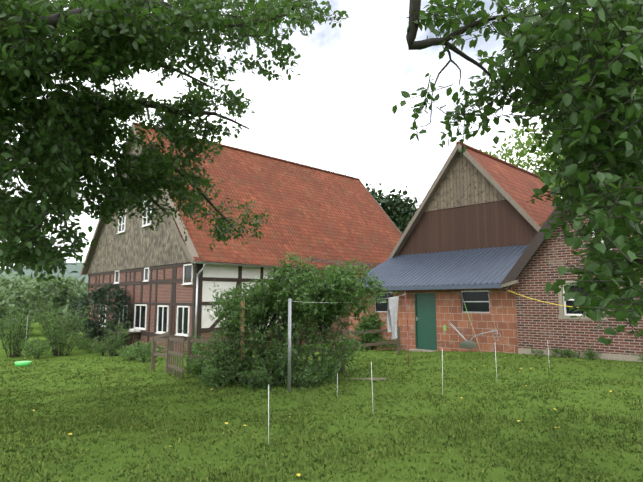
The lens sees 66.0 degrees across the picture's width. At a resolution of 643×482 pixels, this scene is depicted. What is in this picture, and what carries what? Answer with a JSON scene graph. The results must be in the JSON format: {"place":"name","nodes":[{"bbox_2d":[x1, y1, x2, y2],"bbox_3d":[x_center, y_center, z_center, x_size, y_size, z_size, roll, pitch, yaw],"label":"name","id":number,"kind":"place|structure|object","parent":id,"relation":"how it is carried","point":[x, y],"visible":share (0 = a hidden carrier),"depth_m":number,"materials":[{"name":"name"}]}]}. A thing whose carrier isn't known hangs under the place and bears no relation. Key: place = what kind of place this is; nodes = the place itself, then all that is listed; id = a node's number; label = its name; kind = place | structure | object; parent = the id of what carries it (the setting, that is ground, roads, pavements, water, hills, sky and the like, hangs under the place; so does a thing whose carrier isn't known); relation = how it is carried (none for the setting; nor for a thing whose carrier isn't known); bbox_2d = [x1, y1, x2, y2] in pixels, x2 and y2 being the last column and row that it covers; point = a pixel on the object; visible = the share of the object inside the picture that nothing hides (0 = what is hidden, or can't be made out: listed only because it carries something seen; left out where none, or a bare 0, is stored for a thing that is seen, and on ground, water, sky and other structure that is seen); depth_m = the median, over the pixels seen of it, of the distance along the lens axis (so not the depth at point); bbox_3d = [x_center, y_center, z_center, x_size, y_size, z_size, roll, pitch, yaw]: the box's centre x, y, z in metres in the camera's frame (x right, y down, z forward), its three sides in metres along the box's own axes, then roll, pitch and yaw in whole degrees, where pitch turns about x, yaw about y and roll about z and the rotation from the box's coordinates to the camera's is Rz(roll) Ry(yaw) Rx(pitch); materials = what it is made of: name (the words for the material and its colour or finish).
{"place":"outdoors","nodes":[
{"label":"outdoors","id":0,"kind":"place"},
{"bbox_2d":[0,0,591,267],"label":"sky","id":1,"kind":"structure","parent":0,"point":[337,116],"materials":[{"name":"white"}]},
{"bbox_2d":[0,316,642,481],"bbox_3d":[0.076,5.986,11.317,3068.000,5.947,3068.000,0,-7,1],"label":"ground","id":2,"kind":"structure","parent":0,"point":[425,409],"depth_m":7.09,"materials":[{"name":"green plant"}]},
{"bbox_2d":[0,270,87,337],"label":"tree belt","id":3,"kind":"object","parent":2,"relation":"on","point":[61,293],"visible":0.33,"depth_m":97.41,"materials":[{"name":"green plant"}]},
{"bbox_2d":[0,262,88,289],"bbox_3d":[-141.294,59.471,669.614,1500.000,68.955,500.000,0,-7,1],"label":"hill forest","id":4,"kind":"object","parent":2,"relation":"on","point":[70,268],"visible":0.04,"depth_m":563.47,"materials":[{"name":"green plant"}]},
{"bbox_2d":[14,328,140,366],"bbox_3d":[-9.842,4.760,23.380,4.071,1.309,11.323,-4,-8,27],"label":"garden furniture","id":5,"kind":"object","parent":2,"relation":"on","point":[28,363],"visible":0.23,"depth_m":17.83,"materials":[{"name":"plastic"}]},
{"bbox_2d":[0,297,164,361],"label":"shrubs","id":6,"kind":"object","parent":2,"relation":"on","point":[137,351],"visible":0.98,"depth_m":22.78,"materials":[{"name":"green plant"}]},
{"bbox_2d":[67,281,132,349],"bbox_3d":[-11.748,4.181,27.271,4.356,3.904,3.298,3,-8,-22],"label":"yew bush","id":7,"kind":"object","parent":2,"relation":"on","point":[94,295],"visible":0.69,"depth_m":26.71,"materials":[{"name":"green plant"}]},
{"bbox_2d":[0,0,348,281],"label":"walnut tree","id":8,"kind":"object","parent":2,"relation":"on","point":[61,142],"visible":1,"depth_m":5.68,"materials":[{"name":"green plant"}]},
{"bbox_2d":[75,122,401,352],"bbox_3d":[-3.436,0.238,33.312,19.408,12.722,16.500,7,-10,-43],"label":"farmhouse","id":9,"kind":"object","parent":2,"relation":"on","point":[165,275],"visible":0.56,"depth_m":28.14,"materials":[{"name":"tile"}]},
{"bbox_2d":[151,301,400,380],"bbox_3d":[-0.434,2.707,13.578,8.125,2.109,5.129,2,-7,-17],"label":"garden fence","id":10,"kind":"object","parent":2,"relation":"on","point":[170,363],"visible":0.58,"depth_m":12.99,"materials":[{"name":"brown wood"}]},
{"bbox_2d":[178,252,397,389],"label":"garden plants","id":11,"kind":"object","parent":2,"relation":"on","point":[342,284],"visible":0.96,"depth_m":10.76,"materials":[{"name":"green plant"}]},
{"bbox_2d":[26,317,549,444],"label":"fence posts","id":12,"kind":"object","parent":2,"relation":"on","point":[372,387],"visible":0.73,"depth_m":8.62,"materials":[{"name":"grey"}]},
{"bbox_2d":[33,354,642,476],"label":"flowers","id":13,"kind":"object","parent":2,"relation":"on","point":[298,474],"visible":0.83,"depth_m":6.49,"materials":[{"name":"yellow plant"}]},
{"bbox_2d":[287,295,408,391],"bbox_3d":[1.924,2.407,13.935,1.378,2.177,10.616,-3,-8,21],"label":"clothes line","id":14,"kind":"object","parent":2,"relation":"on","point":[392,310],"visible":0.88,"depth_m":12.36,"materials":[{"name":"grey"}]},
{"bbox_2d":[346,377,387,379],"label":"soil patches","id":15,"kind":"object","parent":2,"relation":"on","point":[376,378],"visible":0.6,"depth_m":10.52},
{"bbox_2d":[365,183,420,233],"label":"oak trees","id":16,"kind":"object","parent":2,"relation":"on","point":[399,212],"visible":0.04,"depth_m":54.43,"materials":[{"name":"green plant"}]},
{"bbox_2d":[346,312,642,362],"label":"wall plants","id":17,"kind":"object","parent":2,"relation":"on","point":[565,352],"depth_m":19.73,"materials":[{"name":"green plant"}]},
{"bbox_2d":[349,141,642,361],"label":"brick house","id":18,"kind":"structure","parent":2,"relation":"on","point":[472,234],"depth_m":18.52,"materials":[{"name":"brick"}]},
{"bbox_2d":[443,290,577,352],"bbox_3d":[6.831,2.490,15.035,0.536,2.126,7.228,7,-10,-44],"label":"plough and tools","id":19,"kind":"object","parent":2,"relation":"on","point":[468,344],"visible":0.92,"depth_m":16.79,"materials":[{"name":"metal"}]},
{"bbox_2d":[392,0,642,344],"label":"apple tree","id":20,"kind":"object","parent":2,"relation":"on","point":[588,84],"visible":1,"depth_m":3.16,"materials":[{"name":"green plant"}]},
{"bbox_2d":[479,120,583,198],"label":"sunlit tree","id":21,"kind":"object","parent":2,"relation":"on","point":[523,151],"visible":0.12,"depth_m":40.34,"materials":[{"name":"green plant"}]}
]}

